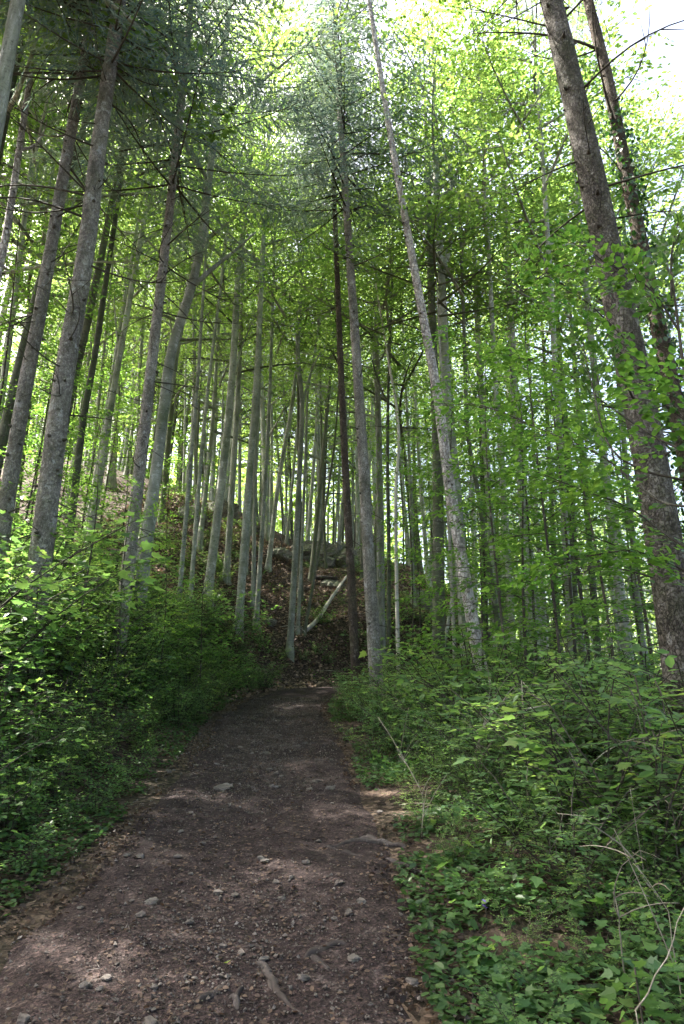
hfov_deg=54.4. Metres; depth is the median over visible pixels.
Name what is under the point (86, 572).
maple bush
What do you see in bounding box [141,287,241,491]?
beech tree
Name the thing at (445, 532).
beech tree
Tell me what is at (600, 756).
dry cane
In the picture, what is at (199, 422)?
beech tree
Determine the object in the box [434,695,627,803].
ash bush
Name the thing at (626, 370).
beech sapling
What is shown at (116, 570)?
ash bush
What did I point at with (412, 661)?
maple bush
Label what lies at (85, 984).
stone
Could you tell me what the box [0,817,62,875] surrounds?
maple bush
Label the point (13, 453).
spruce tree
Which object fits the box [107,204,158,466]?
beech tree
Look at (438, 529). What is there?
beech tree
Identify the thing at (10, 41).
beech tree
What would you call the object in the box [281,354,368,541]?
beech tree
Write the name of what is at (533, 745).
maple bush
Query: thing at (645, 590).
beech tree
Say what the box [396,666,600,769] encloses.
maple bush
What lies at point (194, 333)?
beech tree
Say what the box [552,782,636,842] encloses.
maple bush
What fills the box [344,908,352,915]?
stone
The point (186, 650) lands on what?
leaved bush
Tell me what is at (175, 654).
leaved bush
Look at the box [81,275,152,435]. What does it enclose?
beech tree
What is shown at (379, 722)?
ash bush
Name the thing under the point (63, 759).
maple bush
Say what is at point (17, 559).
maple bush
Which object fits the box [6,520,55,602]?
leaved bush
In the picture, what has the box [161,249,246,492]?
beech tree
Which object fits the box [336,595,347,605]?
leaved bush
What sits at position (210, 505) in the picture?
boulder
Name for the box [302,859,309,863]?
stone
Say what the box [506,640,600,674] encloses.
leaved bush
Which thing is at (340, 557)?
boulder
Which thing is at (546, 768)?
leaved bush
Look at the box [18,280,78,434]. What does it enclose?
beech tree
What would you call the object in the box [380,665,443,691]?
leaved bush
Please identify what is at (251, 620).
maple bush
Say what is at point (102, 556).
maple bush
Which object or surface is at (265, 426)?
beech tree
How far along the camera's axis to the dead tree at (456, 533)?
14.45 m
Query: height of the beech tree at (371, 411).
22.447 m
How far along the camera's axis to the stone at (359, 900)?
3.82 m
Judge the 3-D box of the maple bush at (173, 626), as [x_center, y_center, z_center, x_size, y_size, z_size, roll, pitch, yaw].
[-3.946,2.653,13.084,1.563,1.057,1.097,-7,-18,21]
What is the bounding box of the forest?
[1,334,661,674]
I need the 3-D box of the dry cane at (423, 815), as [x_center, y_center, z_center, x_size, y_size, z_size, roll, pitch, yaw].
[0.581,2.130,5.354,0.174,0.919,0.643,14,-22,-39]
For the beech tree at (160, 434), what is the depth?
17.12 m
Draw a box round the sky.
[0,0,683,665]
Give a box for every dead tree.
[0,33,63,297]
[367,0,491,697]
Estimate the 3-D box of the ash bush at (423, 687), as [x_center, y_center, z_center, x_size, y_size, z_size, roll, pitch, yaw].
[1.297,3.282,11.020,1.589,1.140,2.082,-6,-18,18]
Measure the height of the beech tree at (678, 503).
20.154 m
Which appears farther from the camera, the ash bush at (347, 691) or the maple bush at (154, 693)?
the ash bush at (347, 691)
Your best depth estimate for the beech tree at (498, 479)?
39.28 m
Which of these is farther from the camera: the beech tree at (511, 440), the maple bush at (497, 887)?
the beech tree at (511, 440)
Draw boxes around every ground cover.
[0,635,241,917]
[105,491,454,692]
[327,694,683,1023]
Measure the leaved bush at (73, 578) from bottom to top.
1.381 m
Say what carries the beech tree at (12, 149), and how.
on the ground at (382, 797)
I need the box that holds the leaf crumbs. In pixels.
[0,697,479,1023]
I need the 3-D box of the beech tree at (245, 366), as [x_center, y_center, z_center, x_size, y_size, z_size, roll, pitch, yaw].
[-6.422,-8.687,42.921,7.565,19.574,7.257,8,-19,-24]
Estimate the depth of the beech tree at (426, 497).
38.15 m
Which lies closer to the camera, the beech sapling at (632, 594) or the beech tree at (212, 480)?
the beech sapling at (632, 594)
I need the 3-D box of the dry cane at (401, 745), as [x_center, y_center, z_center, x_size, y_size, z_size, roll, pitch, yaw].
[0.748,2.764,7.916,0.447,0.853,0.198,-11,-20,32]
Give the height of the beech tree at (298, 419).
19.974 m
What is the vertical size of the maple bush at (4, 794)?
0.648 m
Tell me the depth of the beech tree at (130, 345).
49.23 m
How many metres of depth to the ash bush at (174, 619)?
13.70 m
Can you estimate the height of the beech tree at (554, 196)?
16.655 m
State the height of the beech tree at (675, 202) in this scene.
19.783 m
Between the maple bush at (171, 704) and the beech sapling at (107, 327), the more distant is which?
the beech sapling at (107, 327)
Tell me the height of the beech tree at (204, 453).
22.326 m
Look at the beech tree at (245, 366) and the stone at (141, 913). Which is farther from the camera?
the beech tree at (245, 366)
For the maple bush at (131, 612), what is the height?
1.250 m
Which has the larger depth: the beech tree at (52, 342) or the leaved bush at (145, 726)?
the beech tree at (52, 342)
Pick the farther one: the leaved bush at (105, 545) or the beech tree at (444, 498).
the beech tree at (444, 498)
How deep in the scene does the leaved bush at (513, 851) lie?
4.33 m
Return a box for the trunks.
[0,336,660,666]
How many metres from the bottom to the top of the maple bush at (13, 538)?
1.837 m
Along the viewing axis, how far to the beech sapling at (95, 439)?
17.99 m
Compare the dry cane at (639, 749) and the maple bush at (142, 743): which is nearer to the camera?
the dry cane at (639, 749)
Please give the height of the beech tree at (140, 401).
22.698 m
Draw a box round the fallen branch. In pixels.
[281,575,346,633]
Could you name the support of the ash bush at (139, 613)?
on the ground at (382, 797)
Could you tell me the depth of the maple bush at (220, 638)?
18.41 m
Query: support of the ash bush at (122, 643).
on the ground at (382, 797)
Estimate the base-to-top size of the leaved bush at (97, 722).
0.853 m
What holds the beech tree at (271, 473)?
on the ground at (382, 797)
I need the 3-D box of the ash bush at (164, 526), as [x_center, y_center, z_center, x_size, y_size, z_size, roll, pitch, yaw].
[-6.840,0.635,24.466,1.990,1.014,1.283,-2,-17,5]
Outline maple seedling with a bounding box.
[598,959,681,1023]
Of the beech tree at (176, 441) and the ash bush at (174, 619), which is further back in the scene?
the beech tree at (176, 441)
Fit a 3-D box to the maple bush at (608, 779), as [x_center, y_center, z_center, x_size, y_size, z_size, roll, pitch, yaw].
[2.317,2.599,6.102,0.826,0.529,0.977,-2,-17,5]
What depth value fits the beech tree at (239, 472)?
47.87 m
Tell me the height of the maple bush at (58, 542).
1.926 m
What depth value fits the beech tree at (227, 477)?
43.98 m
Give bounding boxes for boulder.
[176,505,208,525]
[207,499,240,522]
[237,519,259,535]
[264,618,276,626]
[267,547,291,561]
[291,540,342,561]
[291,544,311,557]
[315,556,335,568]
[315,575,336,580]
[320,579,345,587]
[332,541,357,567]
[407,590,431,611]
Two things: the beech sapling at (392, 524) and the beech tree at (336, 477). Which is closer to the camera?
the beech sapling at (392, 524)
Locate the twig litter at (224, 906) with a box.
[1,706,523,1023]
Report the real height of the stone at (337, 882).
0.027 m
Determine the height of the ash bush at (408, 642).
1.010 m
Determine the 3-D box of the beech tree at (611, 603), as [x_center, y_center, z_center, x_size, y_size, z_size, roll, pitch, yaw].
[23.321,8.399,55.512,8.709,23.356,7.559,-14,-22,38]
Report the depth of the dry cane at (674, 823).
4.39 m
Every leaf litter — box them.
[0,653,253,939]
[74,490,458,700]
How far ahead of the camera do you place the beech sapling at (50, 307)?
14.98 m
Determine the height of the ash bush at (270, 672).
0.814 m
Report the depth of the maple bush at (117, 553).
16.84 m
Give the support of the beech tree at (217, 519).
on the ground at (382, 797)
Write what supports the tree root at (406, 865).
on the ground at (382, 797)
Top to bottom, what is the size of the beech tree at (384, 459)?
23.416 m
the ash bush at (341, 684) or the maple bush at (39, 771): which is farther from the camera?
the ash bush at (341, 684)
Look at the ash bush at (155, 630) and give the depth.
12.80 m
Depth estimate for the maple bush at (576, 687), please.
9.22 m
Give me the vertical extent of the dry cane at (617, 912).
0.666 m
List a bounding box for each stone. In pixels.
[16,1013,30,1023]
[79,981,92,988]
[95,986,102,991]
[102,974,111,980]
[135,910,145,917]
[136,853,144,857]
[144,897,158,904]
[144,1015,158,1023]
[150,984,157,989]
[185,919,193,923]
[213,783,232,789]
[213,889,222,894]
[218,943,226,947]
[238,948,244,954]
[258,956,269,960]
[277,896,285,900]
[297,974,309,981]
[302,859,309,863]
[325,786,334,789]
[335,880,342,885]
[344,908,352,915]
[347,953,361,962]
[356,897,366,903]
[405,977,418,985]
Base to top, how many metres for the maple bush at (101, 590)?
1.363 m
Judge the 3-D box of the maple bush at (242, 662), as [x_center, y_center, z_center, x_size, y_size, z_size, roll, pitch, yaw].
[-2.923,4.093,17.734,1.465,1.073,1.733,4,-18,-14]
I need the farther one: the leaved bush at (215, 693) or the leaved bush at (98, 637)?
the leaved bush at (215, 693)
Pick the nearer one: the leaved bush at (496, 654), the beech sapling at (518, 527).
the leaved bush at (496, 654)
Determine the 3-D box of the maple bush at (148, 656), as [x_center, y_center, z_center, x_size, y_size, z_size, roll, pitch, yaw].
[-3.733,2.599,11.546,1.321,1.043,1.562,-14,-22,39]
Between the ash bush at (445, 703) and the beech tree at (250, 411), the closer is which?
the ash bush at (445, 703)
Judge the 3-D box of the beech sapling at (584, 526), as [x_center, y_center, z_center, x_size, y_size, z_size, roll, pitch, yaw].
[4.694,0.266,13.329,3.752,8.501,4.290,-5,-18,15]
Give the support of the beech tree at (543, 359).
on the ground at (382, 797)
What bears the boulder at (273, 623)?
on the ground at (382, 797)
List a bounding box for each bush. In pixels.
[0,510,129,635]
[0,511,165,668]
[0,529,116,630]
[0,532,72,598]
[0,538,142,665]
[0,539,133,653]
[0,555,164,686]
[0,558,86,598]
[0,560,87,634]
[0,571,89,655]
[0,576,86,697]
[0,582,72,641]
[0,587,114,686]
[0,617,19,687]
[0,624,45,691]
[0,648,62,717]
[0,665,121,858]
[0,669,96,758]
[0,726,89,806]
[0,729,52,805]
[0,752,70,834]
[0,758,53,806]
[0,781,36,833]
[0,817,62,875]
[1,558,25,588]
[1,575,100,646]
[1,686,121,774]
[2,517,101,567]
[2,556,84,606]
[5,564,112,625]
[5,795,55,833]
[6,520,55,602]
[7,655,106,733]
[8,526,72,562]
[10,517,67,544]
[11,492,72,542]
[11,507,71,547]
[11,540,60,597]
[11,739,99,803]
[12,508,125,560]
[12,564,102,629]
[13,549,89,593]
[14,492,36,518]
[16,716,78,770]
[16,755,66,790]
[18,702,94,764]
[19,503,87,544]
[21,536,123,572]
[25,527,167,594]
[25,655,131,724]
[42,728,103,759]
[42,789,97,828]
[44,592,127,682]
[44,683,170,755]
[45,601,140,677]
[48,536,126,639]
[49,544,145,649]
[53,624,162,711]
[54,530,119,567]
[54,684,168,739]
[57,552,139,586]
[58,538,124,573]
[58,567,100,590]
[58,590,186,666]
[59,628,166,684]
[62,534,147,626]
[62,582,118,617]
[63,546,171,591]
[63,565,152,623]
[66,546,113,601]
[67,546,169,615]
[70,596,163,649]
[70,720,117,751]
[71,728,122,770]
[72,602,175,657]
[73,713,116,735]
[74,566,135,637]
[74,729,117,761]
[74,763,148,800]
[75,535,170,579]
[75,579,169,655]
[75,613,164,676]
[76,504,110,534]
[77,594,170,650]
[77,773,126,813]
[78,630,182,700]
[78,661,158,703]
[80,648,156,705]
[81,558,163,609]
[84,531,178,592]
[84,588,179,665]
[85,556,179,593]
[90,587,188,620]
[96,756,144,787]
[97,515,126,538]
[97,715,133,735]
[99,611,192,668]
[100,547,120,568]
[100,597,164,641]
[100,743,168,776]
[102,578,162,636]
[103,636,184,684]
[104,628,229,691]
[104,632,168,689]
[105,603,164,634]
[105,661,189,712]
[106,607,177,659]
[109,622,182,666]
[109,638,182,694]
[111,627,196,675]
[114,737,163,763]
[118,567,206,601]
[122,663,188,713]
[125,685,167,715]
[125,728,162,753]
[127,598,205,651]
[129,680,218,728]
[131,629,194,684]
[132,581,190,620]
[135,708,165,736]
[136,696,179,727]
[139,515,182,539]
[139,575,226,643]
[140,620,196,659]
[144,590,185,628]
[145,659,235,713]
[146,603,199,646]
[147,562,200,618]
[149,574,198,628]
[150,568,233,616]
[152,602,229,645]
[152,660,237,701]
[154,628,216,676]
[155,582,215,603]
[155,597,201,636]
[155,669,249,715]
[157,689,193,722]
[159,579,209,619]
[160,524,198,555]
[162,622,205,665]
[163,591,231,646]
[170,618,212,672]
[171,633,243,669]
[171,642,224,689]
[174,558,196,577]
[174,579,211,597]
[174,589,281,647]
[176,548,207,567]
[176,597,227,638]
[176,632,230,664]
[179,593,245,641]
[179,652,213,682]
[181,593,219,639]
[184,643,226,682]
[186,579,242,628]
[186,596,219,633]
[190,543,218,567]
[190,610,247,644]
[191,638,240,674]
[193,624,240,656]
[197,526,210,548]
[201,563,237,583]
[202,551,223,565]
[202,614,234,639]
[205,555,235,572]
[206,554,238,577]
[206,649,257,681]
[209,664,256,695]
[218,634,261,664]
[222,518,241,543]
[223,541,239,559]
[227,651,273,682]
[230,660,275,688]
[232,667,269,692]
[236,639,248,649]
[243,663,288,691]
[244,609,271,633]
[250,629,273,654]
[250,651,287,688]
[268,647,291,661]
[296,647,308,661]
[305,601,327,623]
[310,609,334,625]
[311,641,328,654]
[328,667,368,691]
[330,716,406,758]
[331,674,347,697]
[332,677,368,706]
[333,697,447,753]
[334,683,404,710]
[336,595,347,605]
[336,675,383,720]
[337,676,368,699]
[339,657,396,687]
[341,625,530,674]
[341,664,574,752]
[342,643,470,689]
[343,686,366,710]
[343,686,414,740]
[345,632,367,650]
[347,676,392,705]
[347,679,379,722]
[349,662,448,700]
[349,686,373,716]
[350,676,415,727]
[351,676,422,715]
[352,668,403,697]
[354,648,421,682]
[356,654,435,702]
[357,687,398,727]
[358,633,585,755]
[358,687,408,723]
[359,673,448,695]
[360,662,399,685]
[362,672,452,731]
[362,717,433,758]
[365,610,519,679]
[369,653,592,741]
[371,703,434,747]
[372,680,470,753]
[373,645,503,706]
[375,657,659,756]
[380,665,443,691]
[380,669,488,739]
[380,675,460,717]
[381,640,597,760]
[381,641,500,672]
[381,646,499,714]
[381,779,432,811]
[382,687,444,738]
[383,666,448,723]
[385,585,409,607]
[385,636,493,672]
[385,690,509,748]
[386,590,413,607]
[386,679,486,753]
[386,689,480,717]
[387,715,428,752]
[388,622,579,722]
[388,719,482,778]
[391,597,425,623]
[392,707,483,773]
[392,710,486,764]
[393,630,421,655]
[394,764,425,796]
[396,661,550,701]
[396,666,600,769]
[397,741,502,783]
[405,610,456,632]
[405,795,445,828]
[406,646,533,672]
[406,684,488,740]
[406,698,557,782]
[406,708,501,760]
[407,757,430,782]
[408,619,431,648]
[411,699,557,781]
[412,649,658,705]
[413,637,551,682]
[413,749,494,798]
[415,626,584,665]
[415,652,502,704]
[417,773,487,812]
[419,633,510,694]
[421,740,523,800]
[421,749,477,781]
[422,795,504,845]
[425,634,506,665]
[426,648,545,681]
[427,622,652,729]
[427,827,474,865]
[431,742,613,843]
[433,665,683,851]
[433,755,683,897]
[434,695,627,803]
[435,676,651,796]
[435,694,683,832]
[437,858,535,909]
[439,660,620,692]
[444,634,555,693]
[446,659,655,765]
[449,754,527,801]
[452,748,522,778]
[453,671,683,777]
[455,636,568,735]
[456,626,586,677]
[457,974,577,1023]
[459,688,683,887]
[460,761,510,788]
[461,642,646,736]
[464,636,556,684]
[469,642,637,769]
[471,791,551,829]
[474,796,558,872]
[475,763,577,817]
[477,936,590,1013]
[482,656,627,758]
[484,735,585,784]
[484,892,568,956]
[487,745,571,801]
[490,675,655,770]
[492,658,670,788]
[495,639,655,721]
[497,621,682,811]
[499,635,683,856]
[504,643,659,683]
[504,784,606,858]
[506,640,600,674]
[514,645,640,682]
[524,631,661,708]
[524,657,682,784]
[524,835,650,890]
[526,838,683,928]
[541,658,661,750]
[543,781,683,884]
[544,665,671,805]
[548,639,601,682]
[549,885,649,984]
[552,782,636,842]
[559,816,683,917]
[560,768,642,821]
[562,653,666,705]
[562,684,683,825]
[563,651,634,693]
[563,779,651,818]
[563,801,658,865]
[570,656,666,749]
[572,812,652,882]
[580,650,661,692]
[582,688,664,782]
[585,640,660,695]
[587,698,683,807]
[589,665,673,753]
[589,767,683,828]
[600,785,683,867]
[602,871,683,986]
[610,924,683,1023]
[614,685,683,881]
[617,788,683,845]
[618,841,683,903]
[619,679,666,718]
[619,876,683,925]
[631,681,683,757]
[638,914,683,977]
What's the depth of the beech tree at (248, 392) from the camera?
46.38 m
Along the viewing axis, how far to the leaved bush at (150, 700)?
10.23 m
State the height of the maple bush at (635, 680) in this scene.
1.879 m
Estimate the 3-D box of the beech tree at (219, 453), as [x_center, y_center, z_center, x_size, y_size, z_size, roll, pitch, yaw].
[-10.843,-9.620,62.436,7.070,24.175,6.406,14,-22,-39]
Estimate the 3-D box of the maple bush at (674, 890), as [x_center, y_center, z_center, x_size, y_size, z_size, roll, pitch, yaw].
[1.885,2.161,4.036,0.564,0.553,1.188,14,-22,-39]
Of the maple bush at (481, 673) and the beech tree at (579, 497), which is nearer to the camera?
the maple bush at (481, 673)
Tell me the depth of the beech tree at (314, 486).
66.02 m
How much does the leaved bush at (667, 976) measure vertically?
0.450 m
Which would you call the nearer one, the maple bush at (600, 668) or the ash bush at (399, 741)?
the ash bush at (399, 741)
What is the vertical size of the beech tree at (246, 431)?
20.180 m
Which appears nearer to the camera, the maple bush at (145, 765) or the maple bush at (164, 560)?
the maple bush at (145, 765)
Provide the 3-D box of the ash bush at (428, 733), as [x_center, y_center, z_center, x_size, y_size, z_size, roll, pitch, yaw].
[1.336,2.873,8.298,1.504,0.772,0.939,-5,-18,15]
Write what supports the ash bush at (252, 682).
on the ground at (382, 797)
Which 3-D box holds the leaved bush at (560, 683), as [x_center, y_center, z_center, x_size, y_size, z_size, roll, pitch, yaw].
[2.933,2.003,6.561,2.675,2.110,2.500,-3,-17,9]
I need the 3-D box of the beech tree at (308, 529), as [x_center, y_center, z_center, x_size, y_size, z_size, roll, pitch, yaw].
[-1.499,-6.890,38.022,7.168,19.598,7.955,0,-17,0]
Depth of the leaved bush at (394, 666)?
15.23 m
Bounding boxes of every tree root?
[194,985,230,1003]
[229,986,243,1009]
[244,943,303,1015]
[304,940,346,970]
[324,834,406,856]
[386,857,435,879]
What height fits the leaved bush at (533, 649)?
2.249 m
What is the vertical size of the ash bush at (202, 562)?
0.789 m
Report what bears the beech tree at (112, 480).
on the ground at (382, 797)
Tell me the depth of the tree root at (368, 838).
4.99 m
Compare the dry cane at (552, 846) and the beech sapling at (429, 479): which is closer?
the dry cane at (552, 846)
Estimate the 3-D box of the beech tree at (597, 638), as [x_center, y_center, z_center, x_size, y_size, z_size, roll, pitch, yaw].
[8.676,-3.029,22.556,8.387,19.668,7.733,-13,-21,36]
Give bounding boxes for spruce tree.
[0,0,214,585]
[0,0,268,682]
[4,0,344,680]
[233,0,481,704]
[257,36,404,693]
[450,0,683,809]
[473,0,683,539]
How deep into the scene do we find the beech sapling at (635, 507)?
16.93 m
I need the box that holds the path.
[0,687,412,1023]
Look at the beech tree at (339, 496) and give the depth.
49.82 m
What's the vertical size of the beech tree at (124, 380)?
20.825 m
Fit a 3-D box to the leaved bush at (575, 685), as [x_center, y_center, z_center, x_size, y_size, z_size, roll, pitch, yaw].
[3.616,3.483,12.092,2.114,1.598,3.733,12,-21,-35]
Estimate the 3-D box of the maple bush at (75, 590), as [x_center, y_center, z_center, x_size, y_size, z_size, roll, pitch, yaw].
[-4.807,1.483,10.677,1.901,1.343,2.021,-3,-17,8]
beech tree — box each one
[0,0,186,113]
[0,0,208,236]
[0,0,242,151]
[0,2,179,522]
[0,4,68,74]
[0,6,228,421]
[0,7,186,475]
[0,9,59,244]
[0,14,92,234]
[0,57,186,332]
[0,63,137,419]
[0,82,96,293]
[0,125,136,354]
[0,213,68,381]
[0,213,104,361]
[0,280,113,374]
[1,138,186,517]
[1,299,51,414]
[2,90,49,162]
[2,261,62,365]
[2,313,55,393]
[3,131,48,256]
[3,215,74,448]
[4,182,135,468]
[4,333,52,447]
[6,0,260,569]
[9,84,140,380]
[13,262,107,446]
[17,2,280,432]
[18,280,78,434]
[23,0,370,642]
[26,151,175,286]
[27,121,179,297]
[29,339,130,445]
[32,137,174,464]
[37,131,201,513]
[42,63,216,542]
[42,250,142,419]
[43,21,258,557]
[45,243,109,458]
[50,240,123,460]
[56,248,152,371]
[56,300,131,423]
[58,185,245,477]
[65,183,176,470]
[66,121,190,488]
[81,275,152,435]
[83,291,151,466]
[90,196,249,522]
[93,327,144,462]
[95,297,186,470]
[96,156,274,441]
[96,253,158,466]
[96,290,187,469]
[97,293,215,429]
[98,265,189,471]
[99,77,279,570]
[102,218,212,477]
[103,83,323,616]
[106,303,179,430]
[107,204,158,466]
[110,334,156,461]
[111,216,213,475]
[111,231,268,492]
[113,305,178,451]
[114,204,256,450]
[118,258,213,436]
[122,120,306,605]
[122,334,201,478]
[127,117,277,503]
[129,348,191,482]
[130,0,342,606]
[131,232,212,368]
[132,166,298,549]
[135,188,269,368]
[136,124,351,584]
[139,295,221,483]
[140,281,215,459]
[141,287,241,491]
[144,98,299,506]
[144,283,287,500]
[150,337,230,442]
[151,368,206,479]
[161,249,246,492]
[161,284,260,497]
[164,246,333,535]
[165,52,400,661]
[171,229,277,445]
[172,335,211,475]
[173,365,246,456]
[175,242,295,500]
[175,387,244,485]
[177,117,381,611]
[177,150,377,631]
[177,228,346,540]
[178,294,220,487]
[179,231,293,512]
[181,174,293,501]
[182,0,365,639]
[182,318,245,471]
[183,301,279,406]
[184,287,303,500]
[191,201,325,574]
[196,236,318,526]
[198,272,295,435]
[199,392,261,465]
[200,386,247,465]
[201,238,327,519]
[201,322,247,500]
[206,319,243,500]
[210,373,283,467]
[211,361,295,478]
[221,331,296,498]
[222,350,296,461]
[230,187,362,602]
[236,413,292,491]
[238,296,352,538]
[241,265,370,544]
[242,271,338,539]
[242,331,323,521]
[242,345,310,534]
[243,353,308,513]
[243,391,290,521]
[243,403,294,509]
[244,59,369,571]
[247,178,501,673]
[249,170,430,582]
[249,361,312,534]
[252,253,419,635]
[252,316,369,455]
[254,186,407,634]
[257,364,354,528]
[257,380,348,500]
[258,361,371,540]
[258,399,349,478]
[260,372,329,519]
[261,225,391,568]
[261,272,355,540]
[266,158,502,673]
[267,225,458,390]
[273,278,383,541]
[273,350,371,497]
[274,151,591,675]
[274,319,371,481]
[275,368,311,530]
[279,403,341,540]
[280,305,404,543]
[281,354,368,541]
[283,264,459,577]
[283,269,476,580]
[283,409,354,486]
[286,393,354,543]
[289,172,546,671]
[292,411,352,530]
[302,445,354,535]
[303,6,571,671]
[303,254,402,548]
[304,351,385,540]
[308,321,414,522]
[308,328,410,546]
[308,379,367,536]
[311,422,391,509]
[312,273,431,475]
[318,0,599,670]
[319,337,430,462]
[320,203,461,606]
[323,60,603,650]
[323,357,405,467]
[324,343,384,547]
[328,390,399,520]
[333,400,406,516]
[336,316,429,530]
[338,372,443,562]
[352,317,465,565]
[355,61,614,654]
[356,251,474,588]
[356,308,523,598]
[357,0,619,663]
[359,337,432,569]
[366,275,488,577]
[381,31,645,659]
[383,237,543,488]
[383,330,460,572]
[383,386,457,522]
[383,431,445,548]
[389,367,490,596]
[391,358,515,521]
[392,224,564,644]
[392,354,460,569]
[393,302,549,611]
[395,171,638,646]
[398,416,507,539]
[401,0,683,660]
[405,355,478,587]
[413,306,644,658]
[416,157,662,672]
[416,424,480,542]
[416,445,491,550]
[425,244,558,635]
[439,341,553,639]
[444,351,548,622]
[444,382,549,597]
[444,495,518,621]
[444,517,522,629]
[445,36,683,682]
[447,234,605,662]
[448,201,597,661]
[464,490,544,589]
[468,71,683,431]
[468,488,550,653]
[478,440,587,653]
[481,213,683,663]
[489,504,577,628]
[494,74,683,682]
[496,412,628,659]
[498,468,595,655]
[512,380,620,657]
[515,363,641,651]
[515,507,607,650]
[528,268,683,675]
[537,100,683,441]
[550,503,631,651]
[552,457,632,665]
[560,529,660,665]
[562,177,683,429]
[565,263,683,486]
[576,466,657,654]
[577,476,650,660]
[580,529,655,658]
[582,494,658,657]
[590,451,683,630]
[609,466,682,630]
[614,519,658,650]
[635,460,681,616]
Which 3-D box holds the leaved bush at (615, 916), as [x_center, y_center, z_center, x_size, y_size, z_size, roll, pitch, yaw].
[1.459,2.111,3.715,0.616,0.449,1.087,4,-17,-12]
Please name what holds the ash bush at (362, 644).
on the ground at (382, 797)
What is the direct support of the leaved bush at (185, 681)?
on the ground at (382, 797)
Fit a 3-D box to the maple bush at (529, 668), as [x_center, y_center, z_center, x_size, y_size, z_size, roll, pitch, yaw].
[2.421,2.818,9.326,3.952,1.647,1.875,-5,-18,15]
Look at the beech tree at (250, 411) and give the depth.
54.95 m
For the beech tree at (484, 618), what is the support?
on the ground at (382, 797)
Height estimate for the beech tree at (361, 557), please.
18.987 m
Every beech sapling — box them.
[0,175,104,497]
[0,245,98,508]
[0,245,129,533]
[0,305,120,445]
[0,364,135,547]
[0,472,182,686]
[0,481,121,619]
[3,274,134,532]
[7,392,140,541]
[8,362,137,505]
[16,399,143,547]
[27,329,142,448]
[42,248,177,472]
[52,482,190,696]
[56,440,184,570]
[62,368,184,526]
[84,358,202,486]
[114,560,213,701]
[122,458,210,581]
[147,578,245,717]
[157,433,238,525]
[237,444,314,546]
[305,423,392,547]
[352,412,484,656]
[353,421,432,568]
[360,369,517,647]
[375,430,477,553]
[384,536,455,662]
[387,518,495,653]
[390,406,647,679]
[395,311,634,690]
[403,356,583,649]
[403,457,517,597]
[408,419,589,620]
[409,509,557,683]
[414,169,683,593]
[422,361,673,693]
[428,292,619,670]
[438,294,654,694]
[444,415,647,659]
[454,478,635,629]
[476,385,648,623]
[476,395,652,667]
[481,327,676,676]
[490,357,683,695]
[491,396,683,726]
[498,509,658,648]
[537,494,678,663]
[539,391,683,640]
[540,357,680,682]
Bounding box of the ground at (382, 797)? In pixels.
[0,449,683,1023]
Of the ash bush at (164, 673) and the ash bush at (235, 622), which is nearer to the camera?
the ash bush at (164, 673)
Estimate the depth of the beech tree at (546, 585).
45.02 m
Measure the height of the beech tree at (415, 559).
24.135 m
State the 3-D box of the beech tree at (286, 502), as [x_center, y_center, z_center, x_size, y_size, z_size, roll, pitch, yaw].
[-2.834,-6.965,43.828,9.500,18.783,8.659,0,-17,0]
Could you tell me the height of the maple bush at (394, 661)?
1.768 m
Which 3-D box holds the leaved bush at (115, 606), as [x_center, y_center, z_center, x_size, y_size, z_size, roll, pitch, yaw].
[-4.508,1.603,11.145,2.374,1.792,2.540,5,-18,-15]
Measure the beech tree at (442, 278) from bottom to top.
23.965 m
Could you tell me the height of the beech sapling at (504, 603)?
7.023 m
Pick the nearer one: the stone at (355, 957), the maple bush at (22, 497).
the stone at (355, 957)
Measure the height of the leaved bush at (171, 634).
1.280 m
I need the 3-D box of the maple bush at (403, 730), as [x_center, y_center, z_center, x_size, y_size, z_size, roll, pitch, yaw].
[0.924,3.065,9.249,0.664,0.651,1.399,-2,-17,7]
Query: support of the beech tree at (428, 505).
on the ground at (382, 797)
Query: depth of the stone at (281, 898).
3.97 m
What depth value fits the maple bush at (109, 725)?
8.44 m
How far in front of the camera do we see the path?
3.80 m
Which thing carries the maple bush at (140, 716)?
on the ground at (382, 797)
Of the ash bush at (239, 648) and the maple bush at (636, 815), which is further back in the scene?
the ash bush at (239, 648)
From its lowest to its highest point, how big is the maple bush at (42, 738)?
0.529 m
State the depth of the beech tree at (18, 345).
60.74 m
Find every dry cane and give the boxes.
[324,670,400,714]
[378,717,446,836]
[390,803,441,816]
[393,708,418,767]
[462,662,514,785]
[473,696,562,787]
[475,683,558,788]
[506,790,573,859]
[508,680,543,746]
[546,815,567,884]
[557,790,665,924]
[562,738,641,821]
[579,845,679,995]
[610,726,683,789]
[614,829,683,1010]
[632,691,671,757]
[635,908,683,1023]
[665,800,683,874]
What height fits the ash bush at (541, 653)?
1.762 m
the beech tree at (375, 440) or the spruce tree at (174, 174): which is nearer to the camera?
the spruce tree at (174, 174)
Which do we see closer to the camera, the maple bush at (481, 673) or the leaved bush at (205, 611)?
the maple bush at (481, 673)
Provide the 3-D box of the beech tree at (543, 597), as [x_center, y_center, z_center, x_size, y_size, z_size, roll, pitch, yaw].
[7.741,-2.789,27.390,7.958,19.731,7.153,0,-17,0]
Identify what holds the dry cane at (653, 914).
on the ground at (382, 797)
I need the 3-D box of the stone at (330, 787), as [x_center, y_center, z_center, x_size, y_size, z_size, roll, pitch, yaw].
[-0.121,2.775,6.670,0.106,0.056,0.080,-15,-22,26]
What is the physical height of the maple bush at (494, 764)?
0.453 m
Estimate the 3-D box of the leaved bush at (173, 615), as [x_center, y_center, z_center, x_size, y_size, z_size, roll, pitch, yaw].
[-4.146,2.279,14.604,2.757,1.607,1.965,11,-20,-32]

